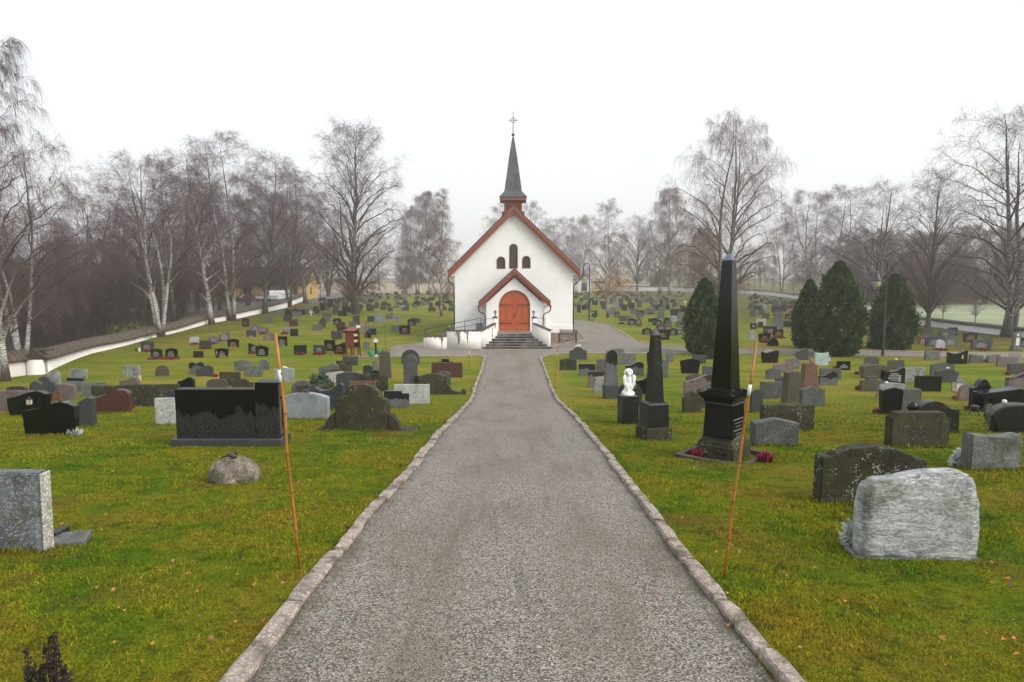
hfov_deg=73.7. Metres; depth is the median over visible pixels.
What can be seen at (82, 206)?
woodland tree
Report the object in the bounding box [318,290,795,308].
distant gravestones
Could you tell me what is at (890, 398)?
gravestone
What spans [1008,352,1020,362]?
gravestone
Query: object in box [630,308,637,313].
gravestone
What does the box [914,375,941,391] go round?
gravestone
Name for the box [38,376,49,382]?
gravestone
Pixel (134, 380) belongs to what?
gravestone
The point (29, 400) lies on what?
grave lantern
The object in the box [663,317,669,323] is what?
gravestone
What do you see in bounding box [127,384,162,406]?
gravestone
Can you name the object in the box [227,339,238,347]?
gravestone
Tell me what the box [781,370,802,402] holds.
gravestone
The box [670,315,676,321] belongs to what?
gravestone
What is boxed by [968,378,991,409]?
gravestone
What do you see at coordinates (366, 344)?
gravestone
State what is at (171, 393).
gravestone
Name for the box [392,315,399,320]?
gravestone
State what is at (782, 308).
gravestone
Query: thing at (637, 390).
gravestone
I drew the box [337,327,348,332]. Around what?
gravestone
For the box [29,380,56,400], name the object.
gravestone
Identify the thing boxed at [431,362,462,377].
gravestone
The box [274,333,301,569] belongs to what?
snow stick
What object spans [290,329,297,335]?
gravestone
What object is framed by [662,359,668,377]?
gravestone
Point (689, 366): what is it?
gravestone
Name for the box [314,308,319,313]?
gravestone
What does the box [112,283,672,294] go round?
stubble field
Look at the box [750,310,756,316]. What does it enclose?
gravestone
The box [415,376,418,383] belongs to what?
gravestone
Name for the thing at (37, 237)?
woodland tree
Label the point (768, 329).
gravestone
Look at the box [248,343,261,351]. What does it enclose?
gravestone
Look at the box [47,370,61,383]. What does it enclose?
gravestone
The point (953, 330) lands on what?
gravestone
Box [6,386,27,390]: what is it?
gravestone
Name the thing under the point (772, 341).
gravestone
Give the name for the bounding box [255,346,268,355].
gravestone
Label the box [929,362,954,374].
gravestone
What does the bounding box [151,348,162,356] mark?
gravestone
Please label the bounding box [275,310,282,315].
gravestone
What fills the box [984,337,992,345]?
gravestone
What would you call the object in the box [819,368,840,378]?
gravestone
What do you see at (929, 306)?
lime tree
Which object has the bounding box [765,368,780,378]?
gravestone
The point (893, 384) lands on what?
gravestone
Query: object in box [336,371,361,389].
gravestone
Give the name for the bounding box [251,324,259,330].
gravestone
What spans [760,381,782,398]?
gravestone
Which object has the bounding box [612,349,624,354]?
gravestone
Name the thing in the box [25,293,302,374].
churchyard wall
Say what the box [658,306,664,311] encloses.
gravestone
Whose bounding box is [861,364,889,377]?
gravestone
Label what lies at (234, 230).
woodland tree
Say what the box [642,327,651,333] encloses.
gravestone
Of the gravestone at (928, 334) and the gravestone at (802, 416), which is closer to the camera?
the gravestone at (802, 416)
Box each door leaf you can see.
[499,291,513,330]
[514,290,529,330]
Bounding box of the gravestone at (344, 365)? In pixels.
[336,360,351,370]
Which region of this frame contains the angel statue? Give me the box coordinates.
[621,368,635,395]
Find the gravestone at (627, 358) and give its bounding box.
[619,353,635,364]
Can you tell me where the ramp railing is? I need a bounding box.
[424,318,479,333]
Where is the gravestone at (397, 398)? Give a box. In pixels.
[384,390,408,407]
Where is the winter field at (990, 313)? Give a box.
[863,293,1023,326]
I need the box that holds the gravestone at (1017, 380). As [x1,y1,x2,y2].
[1005,372,1023,387]
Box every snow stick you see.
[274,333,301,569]
[469,348,470,389]
[554,347,557,388]
[722,341,757,578]
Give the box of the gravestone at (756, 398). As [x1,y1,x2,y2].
[749,389,762,412]
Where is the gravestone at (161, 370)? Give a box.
[155,365,168,375]
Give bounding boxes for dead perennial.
[23,630,78,681]
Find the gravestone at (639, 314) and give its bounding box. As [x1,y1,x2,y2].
[635,312,642,317]
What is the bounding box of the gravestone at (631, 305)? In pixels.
[629,303,634,308]
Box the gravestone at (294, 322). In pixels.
[289,319,297,325]
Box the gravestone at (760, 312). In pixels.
[758,310,764,314]
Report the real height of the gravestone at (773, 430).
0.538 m
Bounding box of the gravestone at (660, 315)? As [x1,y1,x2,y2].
[657,312,663,318]
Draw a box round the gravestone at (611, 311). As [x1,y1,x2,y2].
[609,308,615,314]
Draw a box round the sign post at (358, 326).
[356,321,360,355]
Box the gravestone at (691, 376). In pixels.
[686,374,700,379]
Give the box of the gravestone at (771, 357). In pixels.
[761,350,778,362]
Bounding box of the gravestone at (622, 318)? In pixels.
[620,316,625,320]
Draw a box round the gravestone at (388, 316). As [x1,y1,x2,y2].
[385,313,392,318]
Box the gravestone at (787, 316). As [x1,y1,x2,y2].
[785,314,792,318]
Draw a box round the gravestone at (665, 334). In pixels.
[657,329,669,339]
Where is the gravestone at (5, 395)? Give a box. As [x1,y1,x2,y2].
[0,390,35,411]
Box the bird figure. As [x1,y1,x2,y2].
[221,450,240,458]
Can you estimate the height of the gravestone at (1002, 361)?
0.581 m
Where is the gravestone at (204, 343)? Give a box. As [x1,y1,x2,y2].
[199,340,211,348]
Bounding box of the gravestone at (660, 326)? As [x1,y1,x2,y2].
[656,324,665,328]
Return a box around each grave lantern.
[25,396,32,404]
[950,375,964,392]
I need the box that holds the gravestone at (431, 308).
[428,307,435,310]
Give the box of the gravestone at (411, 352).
[401,349,419,363]
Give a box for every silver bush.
[838,518,852,544]
[947,448,960,466]
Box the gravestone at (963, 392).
[957,384,972,400]
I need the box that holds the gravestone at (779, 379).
[775,376,782,386]
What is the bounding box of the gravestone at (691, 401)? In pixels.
[682,391,701,412]
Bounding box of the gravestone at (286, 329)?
[281,327,290,333]
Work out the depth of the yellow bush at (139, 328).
53.91 m
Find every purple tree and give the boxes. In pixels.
[817,228,928,304]
[847,229,954,303]
[896,230,992,303]
[932,220,1023,303]
[975,224,1023,301]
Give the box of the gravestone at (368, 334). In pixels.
[364,331,370,337]
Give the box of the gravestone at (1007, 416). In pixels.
[984,399,1023,432]
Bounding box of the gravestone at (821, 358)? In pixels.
[814,352,828,364]
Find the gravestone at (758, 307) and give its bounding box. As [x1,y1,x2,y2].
[755,305,762,309]
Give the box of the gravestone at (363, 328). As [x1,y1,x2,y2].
[361,325,372,331]
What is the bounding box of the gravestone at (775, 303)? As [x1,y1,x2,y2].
[772,301,778,305]
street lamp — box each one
[581,263,589,320]
[870,258,887,355]
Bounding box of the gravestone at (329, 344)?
[324,340,334,350]
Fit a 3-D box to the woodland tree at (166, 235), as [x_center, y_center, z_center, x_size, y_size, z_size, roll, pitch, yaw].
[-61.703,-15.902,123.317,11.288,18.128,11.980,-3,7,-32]
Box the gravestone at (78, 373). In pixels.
[69,369,87,378]
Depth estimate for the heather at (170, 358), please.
41.48 m
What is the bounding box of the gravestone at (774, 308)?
[771,306,778,311]
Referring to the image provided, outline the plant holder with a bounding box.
[968,405,979,415]
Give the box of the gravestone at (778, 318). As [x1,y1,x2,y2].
[774,316,781,321]
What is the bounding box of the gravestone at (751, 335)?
[748,331,755,339]
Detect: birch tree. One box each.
[0,35,144,381]
[0,139,161,350]
[64,146,233,336]
[137,158,210,320]
[148,146,262,324]
[151,128,289,320]
[208,145,317,313]
[247,163,331,306]
[254,172,344,303]
[284,110,422,313]
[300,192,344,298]
[392,207,439,293]
[393,190,461,294]
[419,188,459,315]
[475,203,503,242]
[522,199,558,243]
[540,216,584,275]
[560,214,600,285]
[580,198,635,317]
[636,187,702,294]
[636,219,686,293]
[651,107,801,300]
[679,227,717,292]
[758,223,804,291]
[773,188,854,291]
[795,183,886,280]
[807,176,939,304]
[910,103,1023,336]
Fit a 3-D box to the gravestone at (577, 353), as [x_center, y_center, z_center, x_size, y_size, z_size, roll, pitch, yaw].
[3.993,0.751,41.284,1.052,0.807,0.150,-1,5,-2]
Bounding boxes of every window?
[293,287,297,294]
[497,257,504,268]
[509,244,517,268]
[522,256,529,268]
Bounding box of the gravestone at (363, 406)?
[318,383,419,430]
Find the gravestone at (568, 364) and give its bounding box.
[560,358,576,369]
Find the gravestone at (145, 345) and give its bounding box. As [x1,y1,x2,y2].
[141,341,153,350]
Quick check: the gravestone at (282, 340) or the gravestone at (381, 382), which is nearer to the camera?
the gravestone at (381, 382)
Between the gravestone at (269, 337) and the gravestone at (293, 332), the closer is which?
the gravestone at (269, 337)
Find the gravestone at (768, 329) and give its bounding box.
[763,326,776,333]
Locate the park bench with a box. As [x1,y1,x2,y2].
[558,330,576,342]
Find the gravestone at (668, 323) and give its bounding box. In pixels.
[666,320,671,327]
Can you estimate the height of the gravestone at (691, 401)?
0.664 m
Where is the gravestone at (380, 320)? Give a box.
[377,317,385,323]
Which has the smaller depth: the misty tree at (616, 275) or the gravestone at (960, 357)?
the gravestone at (960, 357)
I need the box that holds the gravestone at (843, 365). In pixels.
[836,361,850,369]
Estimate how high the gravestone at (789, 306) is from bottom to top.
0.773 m
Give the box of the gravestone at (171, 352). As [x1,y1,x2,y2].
[165,348,177,356]
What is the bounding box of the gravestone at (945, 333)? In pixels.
[938,330,950,336]
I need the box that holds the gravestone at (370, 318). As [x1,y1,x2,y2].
[367,316,373,321]
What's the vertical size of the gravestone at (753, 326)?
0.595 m
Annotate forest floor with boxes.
[5,294,300,351]
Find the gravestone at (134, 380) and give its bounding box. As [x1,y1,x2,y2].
[119,377,140,384]
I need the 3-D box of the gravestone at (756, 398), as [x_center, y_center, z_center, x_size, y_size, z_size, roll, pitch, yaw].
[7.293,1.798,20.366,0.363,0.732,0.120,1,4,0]
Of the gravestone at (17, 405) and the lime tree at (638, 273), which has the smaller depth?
the gravestone at (17, 405)
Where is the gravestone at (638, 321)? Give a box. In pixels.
[636,317,641,325]
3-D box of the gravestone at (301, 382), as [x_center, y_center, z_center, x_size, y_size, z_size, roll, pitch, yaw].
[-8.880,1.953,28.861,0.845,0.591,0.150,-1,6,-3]
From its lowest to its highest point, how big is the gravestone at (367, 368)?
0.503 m
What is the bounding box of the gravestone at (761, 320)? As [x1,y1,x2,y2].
[756,318,765,325]
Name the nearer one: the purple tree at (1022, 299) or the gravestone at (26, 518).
the gravestone at (26, 518)
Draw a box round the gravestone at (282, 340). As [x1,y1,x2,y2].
[277,336,287,345]
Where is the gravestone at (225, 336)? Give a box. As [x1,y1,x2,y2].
[219,332,229,340]
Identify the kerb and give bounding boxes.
[218,356,485,681]
[392,355,486,357]
[539,352,690,357]
[539,356,804,681]
[551,329,586,345]
[605,323,1023,353]
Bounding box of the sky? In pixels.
[0,0,1023,277]
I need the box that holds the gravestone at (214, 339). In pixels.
[208,336,217,343]
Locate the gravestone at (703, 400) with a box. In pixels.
[697,389,705,406]
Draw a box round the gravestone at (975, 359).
[968,354,983,362]
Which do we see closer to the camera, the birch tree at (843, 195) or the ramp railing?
the ramp railing
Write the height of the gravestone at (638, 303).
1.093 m
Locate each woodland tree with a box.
[0,191,20,272]
[0,206,77,288]
[0,226,44,313]
[21,230,103,332]
[26,237,157,324]
[29,195,113,285]
[35,226,88,281]
[41,181,159,305]
[81,200,169,315]
[93,191,175,301]
[125,244,174,323]
[133,173,226,315]
[142,206,196,290]
[166,164,227,307]
[196,188,237,309]
[203,173,288,305]
[204,192,261,284]
[250,190,312,299]
[268,197,324,267]
[299,209,356,295]
[365,230,395,289]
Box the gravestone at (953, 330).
[948,327,957,333]
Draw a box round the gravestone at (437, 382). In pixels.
[419,373,465,394]
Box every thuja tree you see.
[679,276,718,354]
[788,278,817,348]
[800,260,873,356]
[866,273,924,350]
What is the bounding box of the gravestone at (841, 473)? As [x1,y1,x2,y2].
[812,443,926,504]
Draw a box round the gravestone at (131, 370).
[123,365,140,376]
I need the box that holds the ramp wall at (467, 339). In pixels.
[424,317,497,348]
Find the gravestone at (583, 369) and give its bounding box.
[578,364,594,374]
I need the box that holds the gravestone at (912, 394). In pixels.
[899,388,921,408]
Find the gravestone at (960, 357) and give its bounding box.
[946,350,967,363]
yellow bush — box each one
[103,324,135,339]
[123,319,155,339]
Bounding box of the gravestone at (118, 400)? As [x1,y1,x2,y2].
[95,388,132,412]
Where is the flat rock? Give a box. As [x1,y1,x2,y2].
[53,526,91,546]
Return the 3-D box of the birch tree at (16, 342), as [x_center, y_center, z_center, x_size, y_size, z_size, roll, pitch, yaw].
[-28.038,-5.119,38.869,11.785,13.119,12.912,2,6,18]
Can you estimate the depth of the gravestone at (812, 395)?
23.44 m
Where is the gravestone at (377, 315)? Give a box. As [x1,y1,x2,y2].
[374,313,381,319]
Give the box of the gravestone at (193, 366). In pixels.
[189,362,204,373]
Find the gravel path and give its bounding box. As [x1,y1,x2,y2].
[249,357,773,681]
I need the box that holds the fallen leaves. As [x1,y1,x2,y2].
[13,409,1019,678]
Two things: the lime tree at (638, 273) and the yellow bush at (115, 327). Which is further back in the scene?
the lime tree at (638, 273)
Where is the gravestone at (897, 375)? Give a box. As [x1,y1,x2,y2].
[880,367,905,383]
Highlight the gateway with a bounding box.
[577,280,607,291]
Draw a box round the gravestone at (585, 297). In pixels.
[583,295,588,299]
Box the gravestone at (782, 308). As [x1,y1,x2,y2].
[779,306,785,310]
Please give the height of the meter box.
0.754 m
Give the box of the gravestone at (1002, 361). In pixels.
[996,356,1017,366]
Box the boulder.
[208,455,260,483]
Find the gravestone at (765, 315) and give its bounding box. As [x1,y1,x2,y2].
[762,313,769,318]
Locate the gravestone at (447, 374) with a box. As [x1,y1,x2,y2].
[438,371,450,384]
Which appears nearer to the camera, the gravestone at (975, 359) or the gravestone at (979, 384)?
the gravestone at (979, 384)
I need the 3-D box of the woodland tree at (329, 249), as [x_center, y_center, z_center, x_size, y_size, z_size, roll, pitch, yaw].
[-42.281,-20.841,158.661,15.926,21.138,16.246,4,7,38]
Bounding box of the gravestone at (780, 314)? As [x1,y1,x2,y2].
[775,312,782,317]
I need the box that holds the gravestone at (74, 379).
[66,378,83,381]
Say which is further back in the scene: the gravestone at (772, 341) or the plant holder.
the gravestone at (772, 341)
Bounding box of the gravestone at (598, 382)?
[593,377,603,392]
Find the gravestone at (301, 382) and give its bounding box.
[292,380,310,393]
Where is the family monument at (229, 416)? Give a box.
[170,379,290,445]
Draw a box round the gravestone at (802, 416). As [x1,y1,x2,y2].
[760,404,814,430]
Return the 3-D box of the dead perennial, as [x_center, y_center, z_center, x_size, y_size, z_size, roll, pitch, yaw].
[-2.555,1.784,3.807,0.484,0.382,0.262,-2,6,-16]
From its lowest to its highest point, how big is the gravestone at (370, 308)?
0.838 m
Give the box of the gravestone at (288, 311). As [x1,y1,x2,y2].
[285,309,291,314]
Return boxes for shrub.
[52,391,61,401]
[308,371,334,386]
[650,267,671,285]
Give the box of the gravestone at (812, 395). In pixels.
[799,386,824,405]
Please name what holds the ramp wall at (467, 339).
on the ground at (106, 366)
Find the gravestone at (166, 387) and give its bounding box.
[162,384,179,390]
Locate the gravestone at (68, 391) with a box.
[57,383,77,399]
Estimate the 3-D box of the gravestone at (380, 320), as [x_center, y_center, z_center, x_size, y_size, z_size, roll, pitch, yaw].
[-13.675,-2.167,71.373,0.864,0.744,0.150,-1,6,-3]
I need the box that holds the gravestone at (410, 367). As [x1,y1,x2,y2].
[403,354,417,383]
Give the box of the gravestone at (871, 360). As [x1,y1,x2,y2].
[864,357,878,363]
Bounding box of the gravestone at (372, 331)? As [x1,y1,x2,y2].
[368,328,375,334]
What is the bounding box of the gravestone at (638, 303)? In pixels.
[636,301,641,306]
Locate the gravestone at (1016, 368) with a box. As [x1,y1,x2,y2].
[1007,363,1023,373]
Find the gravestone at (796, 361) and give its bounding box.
[785,358,799,368]
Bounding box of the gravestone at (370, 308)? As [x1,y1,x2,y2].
[366,305,373,310]
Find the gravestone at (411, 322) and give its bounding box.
[407,319,415,325]
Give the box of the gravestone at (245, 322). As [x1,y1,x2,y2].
[242,318,248,326]
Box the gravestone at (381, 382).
[362,373,387,390]
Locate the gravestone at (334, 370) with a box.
[326,369,338,372]
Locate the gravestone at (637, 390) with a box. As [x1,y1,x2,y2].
[617,383,641,406]
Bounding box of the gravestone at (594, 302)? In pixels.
[592,300,597,304]
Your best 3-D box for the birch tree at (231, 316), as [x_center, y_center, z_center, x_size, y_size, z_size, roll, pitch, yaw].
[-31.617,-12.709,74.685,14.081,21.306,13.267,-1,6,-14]
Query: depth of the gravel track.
149.56 m
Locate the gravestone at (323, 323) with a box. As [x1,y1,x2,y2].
[319,321,325,327]
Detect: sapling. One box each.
[768,257,779,289]
[786,261,799,292]
[938,267,951,318]
[968,266,985,321]
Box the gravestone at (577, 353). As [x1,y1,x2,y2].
[569,347,586,359]
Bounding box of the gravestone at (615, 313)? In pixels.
[614,311,619,316]
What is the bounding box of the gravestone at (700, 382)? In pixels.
[683,374,711,395]
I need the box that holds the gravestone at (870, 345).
[866,341,876,347]
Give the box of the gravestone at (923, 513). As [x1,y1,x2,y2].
[843,467,981,560]
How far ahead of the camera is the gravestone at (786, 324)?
66.62 m
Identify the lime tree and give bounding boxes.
[390,256,416,291]
[615,213,658,290]
[875,160,996,327]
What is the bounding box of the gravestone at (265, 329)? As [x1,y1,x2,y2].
[259,327,268,333]
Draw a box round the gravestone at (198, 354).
[193,351,203,357]
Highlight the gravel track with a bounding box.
[299,293,347,302]
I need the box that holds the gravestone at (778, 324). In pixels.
[772,321,783,327]
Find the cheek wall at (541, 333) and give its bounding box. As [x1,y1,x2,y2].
[531,317,551,345]
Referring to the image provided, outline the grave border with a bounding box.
[674,445,771,463]
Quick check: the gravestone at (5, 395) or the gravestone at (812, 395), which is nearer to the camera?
the gravestone at (5, 395)
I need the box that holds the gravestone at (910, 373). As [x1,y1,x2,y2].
[905,367,925,381]
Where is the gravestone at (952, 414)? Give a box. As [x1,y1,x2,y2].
[903,400,959,432]
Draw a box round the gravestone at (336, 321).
[333,318,340,324]
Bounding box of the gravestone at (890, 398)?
[879,387,903,414]
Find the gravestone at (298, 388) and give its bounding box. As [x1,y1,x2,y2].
[295,385,329,392]
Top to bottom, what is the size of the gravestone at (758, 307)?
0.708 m
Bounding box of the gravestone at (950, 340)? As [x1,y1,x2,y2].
[944,337,957,344]
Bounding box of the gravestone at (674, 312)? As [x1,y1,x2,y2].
[670,309,679,315]
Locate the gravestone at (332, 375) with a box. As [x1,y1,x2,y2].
[326,371,342,382]
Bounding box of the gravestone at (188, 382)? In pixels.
[177,377,194,386]
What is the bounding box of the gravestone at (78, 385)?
[64,381,82,391]
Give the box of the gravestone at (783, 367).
[773,361,793,372]
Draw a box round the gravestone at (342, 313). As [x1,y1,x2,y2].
[338,311,346,315]
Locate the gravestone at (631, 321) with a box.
[627,318,635,324]
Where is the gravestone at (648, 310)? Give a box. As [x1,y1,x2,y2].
[645,308,655,313]
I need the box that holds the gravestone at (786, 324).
[783,321,791,326]
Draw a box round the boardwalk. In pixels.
[352,355,392,357]
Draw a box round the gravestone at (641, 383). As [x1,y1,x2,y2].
[632,376,646,393]
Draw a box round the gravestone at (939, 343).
[934,340,944,348]
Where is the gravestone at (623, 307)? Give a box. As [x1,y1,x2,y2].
[621,305,626,310]
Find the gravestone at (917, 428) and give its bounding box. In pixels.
[884,411,949,447]
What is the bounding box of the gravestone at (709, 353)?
[704,349,713,358]
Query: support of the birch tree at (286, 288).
on the ground at (106, 366)
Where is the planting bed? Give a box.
[551,329,583,344]
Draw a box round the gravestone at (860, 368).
[859,364,869,374]
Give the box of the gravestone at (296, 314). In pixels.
[292,312,301,316]
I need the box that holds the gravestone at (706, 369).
[702,366,712,374]
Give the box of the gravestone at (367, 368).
[363,365,372,372]
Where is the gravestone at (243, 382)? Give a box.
[232,378,253,386]
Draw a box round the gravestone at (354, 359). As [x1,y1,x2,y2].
[343,356,357,364]
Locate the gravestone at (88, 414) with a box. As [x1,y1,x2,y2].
[51,396,96,426]
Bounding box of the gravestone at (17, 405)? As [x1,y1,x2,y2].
[7,390,50,415]
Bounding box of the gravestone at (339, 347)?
[333,342,345,353]
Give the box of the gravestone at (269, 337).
[263,333,274,340]
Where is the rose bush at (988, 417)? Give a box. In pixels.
[981,404,992,431]
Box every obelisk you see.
[635,327,671,440]
[696,253,751,461]
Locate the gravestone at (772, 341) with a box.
[767,338,777,345]
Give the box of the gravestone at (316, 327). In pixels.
[312,324,321,330]
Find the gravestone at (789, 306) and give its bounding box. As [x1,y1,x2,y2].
[786,304,792,308]
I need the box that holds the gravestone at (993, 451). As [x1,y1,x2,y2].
[960,432,1021,469]
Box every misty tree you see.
[540,226,561,249]
[560,235,583,265]
[600,231,635,284]
[665,243,691,284]
[679,235,713,286]
[732,244,753,285]
[753,250,775,287]
[788,235,823,280]
[842,226,875,277]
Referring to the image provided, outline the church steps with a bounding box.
[481,331,552,348]
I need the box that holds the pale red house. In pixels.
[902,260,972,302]
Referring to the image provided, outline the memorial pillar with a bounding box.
[1008,332,1022,350]
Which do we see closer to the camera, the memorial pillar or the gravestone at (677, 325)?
the memorial pillar
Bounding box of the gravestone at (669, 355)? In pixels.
[666,351,672,361]
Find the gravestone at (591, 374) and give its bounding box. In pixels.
[588,371,603,387]
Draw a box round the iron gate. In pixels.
[31,348,53,371]
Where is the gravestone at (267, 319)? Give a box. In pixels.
[263,316,272,322]
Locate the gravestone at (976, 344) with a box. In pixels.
[970,340,990,349]
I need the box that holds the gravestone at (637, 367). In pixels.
[625,361,643,374]
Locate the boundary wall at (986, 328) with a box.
[615,285,1023,337]
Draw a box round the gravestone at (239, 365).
[234,360,250,370]
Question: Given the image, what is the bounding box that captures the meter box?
[476,323,482,329]
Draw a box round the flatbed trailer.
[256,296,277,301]
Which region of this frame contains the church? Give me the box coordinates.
[446,118,581,338]
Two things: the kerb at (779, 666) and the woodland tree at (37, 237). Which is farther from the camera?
the woodland tree at (37, 237)
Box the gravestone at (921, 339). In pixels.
[917,336,924,343]
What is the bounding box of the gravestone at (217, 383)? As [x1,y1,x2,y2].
[206,379,227,386]
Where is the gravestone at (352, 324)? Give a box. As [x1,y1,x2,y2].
[349,322,359,326]
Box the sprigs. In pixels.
[66,427,83,435]
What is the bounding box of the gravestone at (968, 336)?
[963,332,977,341]
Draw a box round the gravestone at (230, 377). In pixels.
[219,372,240,385]
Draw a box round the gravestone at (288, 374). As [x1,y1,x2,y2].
[274,368,294,381]
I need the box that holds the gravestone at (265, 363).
[258,359,269,369]
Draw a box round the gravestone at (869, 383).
[859,376,882,391]
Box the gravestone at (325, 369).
[318,364,338,375]
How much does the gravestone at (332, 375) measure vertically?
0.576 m
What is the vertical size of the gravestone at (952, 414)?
0.720 m
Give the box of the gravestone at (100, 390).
[91,385,126,396]
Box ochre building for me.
[144,267,317,298]
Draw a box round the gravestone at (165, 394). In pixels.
[163,391,167,397]
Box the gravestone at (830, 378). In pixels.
[818,371,837,384]
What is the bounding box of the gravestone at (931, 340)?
[924,336,943,345]
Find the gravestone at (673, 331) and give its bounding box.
[670,328,676,334]
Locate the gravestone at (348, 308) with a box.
[346,306,351,311]
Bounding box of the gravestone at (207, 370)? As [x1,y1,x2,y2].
[195,365,213,375]
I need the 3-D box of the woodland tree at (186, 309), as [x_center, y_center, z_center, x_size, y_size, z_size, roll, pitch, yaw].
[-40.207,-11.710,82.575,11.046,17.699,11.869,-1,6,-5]
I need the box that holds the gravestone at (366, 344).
[363,341,369,348]
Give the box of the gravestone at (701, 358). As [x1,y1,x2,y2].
[692,355,705,362]
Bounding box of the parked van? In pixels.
[268,290,293,300]
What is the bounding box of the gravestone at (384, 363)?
[379,350,391,377]
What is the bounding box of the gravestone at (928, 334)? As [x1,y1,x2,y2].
[921,333,934,335]
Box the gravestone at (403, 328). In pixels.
[399,325,409,332]
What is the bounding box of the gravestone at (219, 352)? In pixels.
[214,348,228,357]
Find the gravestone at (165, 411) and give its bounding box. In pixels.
[154,397,175,424]
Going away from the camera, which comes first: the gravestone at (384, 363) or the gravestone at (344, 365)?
the gravestone at (384, 363)
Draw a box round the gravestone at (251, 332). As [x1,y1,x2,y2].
[246,330,255,336]
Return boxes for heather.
[147,356,164,359]
[162,356,180,359]
[312,351,325,354]
[691,446,705,456]
[756,450,772,462]
[772,335,785,338]
[933,347,947,350]
[975,347,989,350]
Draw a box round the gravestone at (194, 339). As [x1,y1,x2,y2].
[189,337,199,342]
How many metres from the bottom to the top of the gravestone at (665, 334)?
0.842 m
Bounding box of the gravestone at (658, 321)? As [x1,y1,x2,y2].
[655,319,661,324]
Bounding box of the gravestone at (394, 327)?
[391,325,398,330]
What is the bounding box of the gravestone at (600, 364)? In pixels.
[597,359,604,370]
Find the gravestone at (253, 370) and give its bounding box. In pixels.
[244,365,262,376]
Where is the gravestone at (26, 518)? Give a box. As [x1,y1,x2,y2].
[0,469,53,551]
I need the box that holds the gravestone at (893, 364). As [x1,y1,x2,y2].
[887,360,903,369]
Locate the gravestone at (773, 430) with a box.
[749,417,798,445]
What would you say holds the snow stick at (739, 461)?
on the ground at (106, 366)
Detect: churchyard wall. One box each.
[7,349,29,376]
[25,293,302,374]
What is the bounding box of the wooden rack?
[342,327,360,355]
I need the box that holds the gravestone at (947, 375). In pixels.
[934,369,958,381]
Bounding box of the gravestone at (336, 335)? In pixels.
[331,330,341,338]
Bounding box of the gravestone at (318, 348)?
[313,345,325,352]
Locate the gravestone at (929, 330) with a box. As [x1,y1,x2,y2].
[920,328,932,334]
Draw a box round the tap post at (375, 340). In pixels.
[374,338,377,355]
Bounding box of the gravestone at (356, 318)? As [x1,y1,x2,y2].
[353,315,359,321]
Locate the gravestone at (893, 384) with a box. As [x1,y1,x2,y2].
[877,382,907,398]
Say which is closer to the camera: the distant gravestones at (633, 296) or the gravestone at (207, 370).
the gravestone at (207, 370)
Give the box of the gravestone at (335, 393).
[314,383,344,408]
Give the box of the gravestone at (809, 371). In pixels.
[801,362,818,387]
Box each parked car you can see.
[220,295,244,302]
[242,293,261,301]
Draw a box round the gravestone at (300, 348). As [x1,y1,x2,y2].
[294,345,306,353]
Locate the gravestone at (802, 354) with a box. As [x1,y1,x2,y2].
[796,348,808,359]
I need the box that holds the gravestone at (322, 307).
[320,305,324,310]
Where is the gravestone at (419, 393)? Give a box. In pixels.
[394,384,429,404]
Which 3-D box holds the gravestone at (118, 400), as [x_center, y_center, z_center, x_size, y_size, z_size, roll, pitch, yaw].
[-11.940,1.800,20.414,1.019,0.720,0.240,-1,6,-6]
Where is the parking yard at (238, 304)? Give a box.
[131,295,319,311]
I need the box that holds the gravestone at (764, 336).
[758,333,770,341]
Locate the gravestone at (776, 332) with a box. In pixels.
[773,329,782,335]
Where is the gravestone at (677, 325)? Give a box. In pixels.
[675,320,682,327]
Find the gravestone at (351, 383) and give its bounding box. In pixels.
[349,381,375,387]
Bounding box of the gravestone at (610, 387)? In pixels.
[602,349,618,398]
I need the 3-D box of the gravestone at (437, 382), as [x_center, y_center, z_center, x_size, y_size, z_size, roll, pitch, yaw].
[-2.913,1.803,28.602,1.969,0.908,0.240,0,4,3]
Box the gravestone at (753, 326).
[750,323,756,328]
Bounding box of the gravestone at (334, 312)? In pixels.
[332,310,338,314]
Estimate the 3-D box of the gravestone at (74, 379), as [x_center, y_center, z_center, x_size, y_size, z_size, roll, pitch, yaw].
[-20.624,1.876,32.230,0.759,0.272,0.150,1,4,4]
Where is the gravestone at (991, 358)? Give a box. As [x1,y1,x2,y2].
[986,354,1000,362]
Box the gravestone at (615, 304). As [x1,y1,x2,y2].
[613,302,618,306]
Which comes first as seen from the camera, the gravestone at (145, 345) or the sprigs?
the sprigs
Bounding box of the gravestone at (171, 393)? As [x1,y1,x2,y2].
[168,390,174,397]
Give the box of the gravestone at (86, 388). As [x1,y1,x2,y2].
[81,382,105,395]
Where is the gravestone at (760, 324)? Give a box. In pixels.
[758,321,762,327]
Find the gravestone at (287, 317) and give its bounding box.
[283,315,291,320]
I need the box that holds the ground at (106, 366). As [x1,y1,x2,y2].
[0,278,1023,681]
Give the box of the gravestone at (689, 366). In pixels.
[680,359,699,373]
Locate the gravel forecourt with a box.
[390,320,1023,357]
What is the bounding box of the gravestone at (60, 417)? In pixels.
[22,401,79,435]
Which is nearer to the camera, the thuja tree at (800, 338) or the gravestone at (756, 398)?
the gravestone at (756, 398)
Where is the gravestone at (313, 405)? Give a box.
[285,392,329,418]
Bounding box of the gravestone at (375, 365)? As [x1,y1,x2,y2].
[372,361,377,369]
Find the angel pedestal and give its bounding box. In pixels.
[617,394,638,423]
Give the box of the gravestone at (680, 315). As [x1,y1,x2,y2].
[677,312,683,318]
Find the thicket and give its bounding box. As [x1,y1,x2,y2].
[0,247,241,348]
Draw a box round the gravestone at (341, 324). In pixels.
[336,322,344,327]
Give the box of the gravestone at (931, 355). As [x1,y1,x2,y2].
[924,351,940,359]

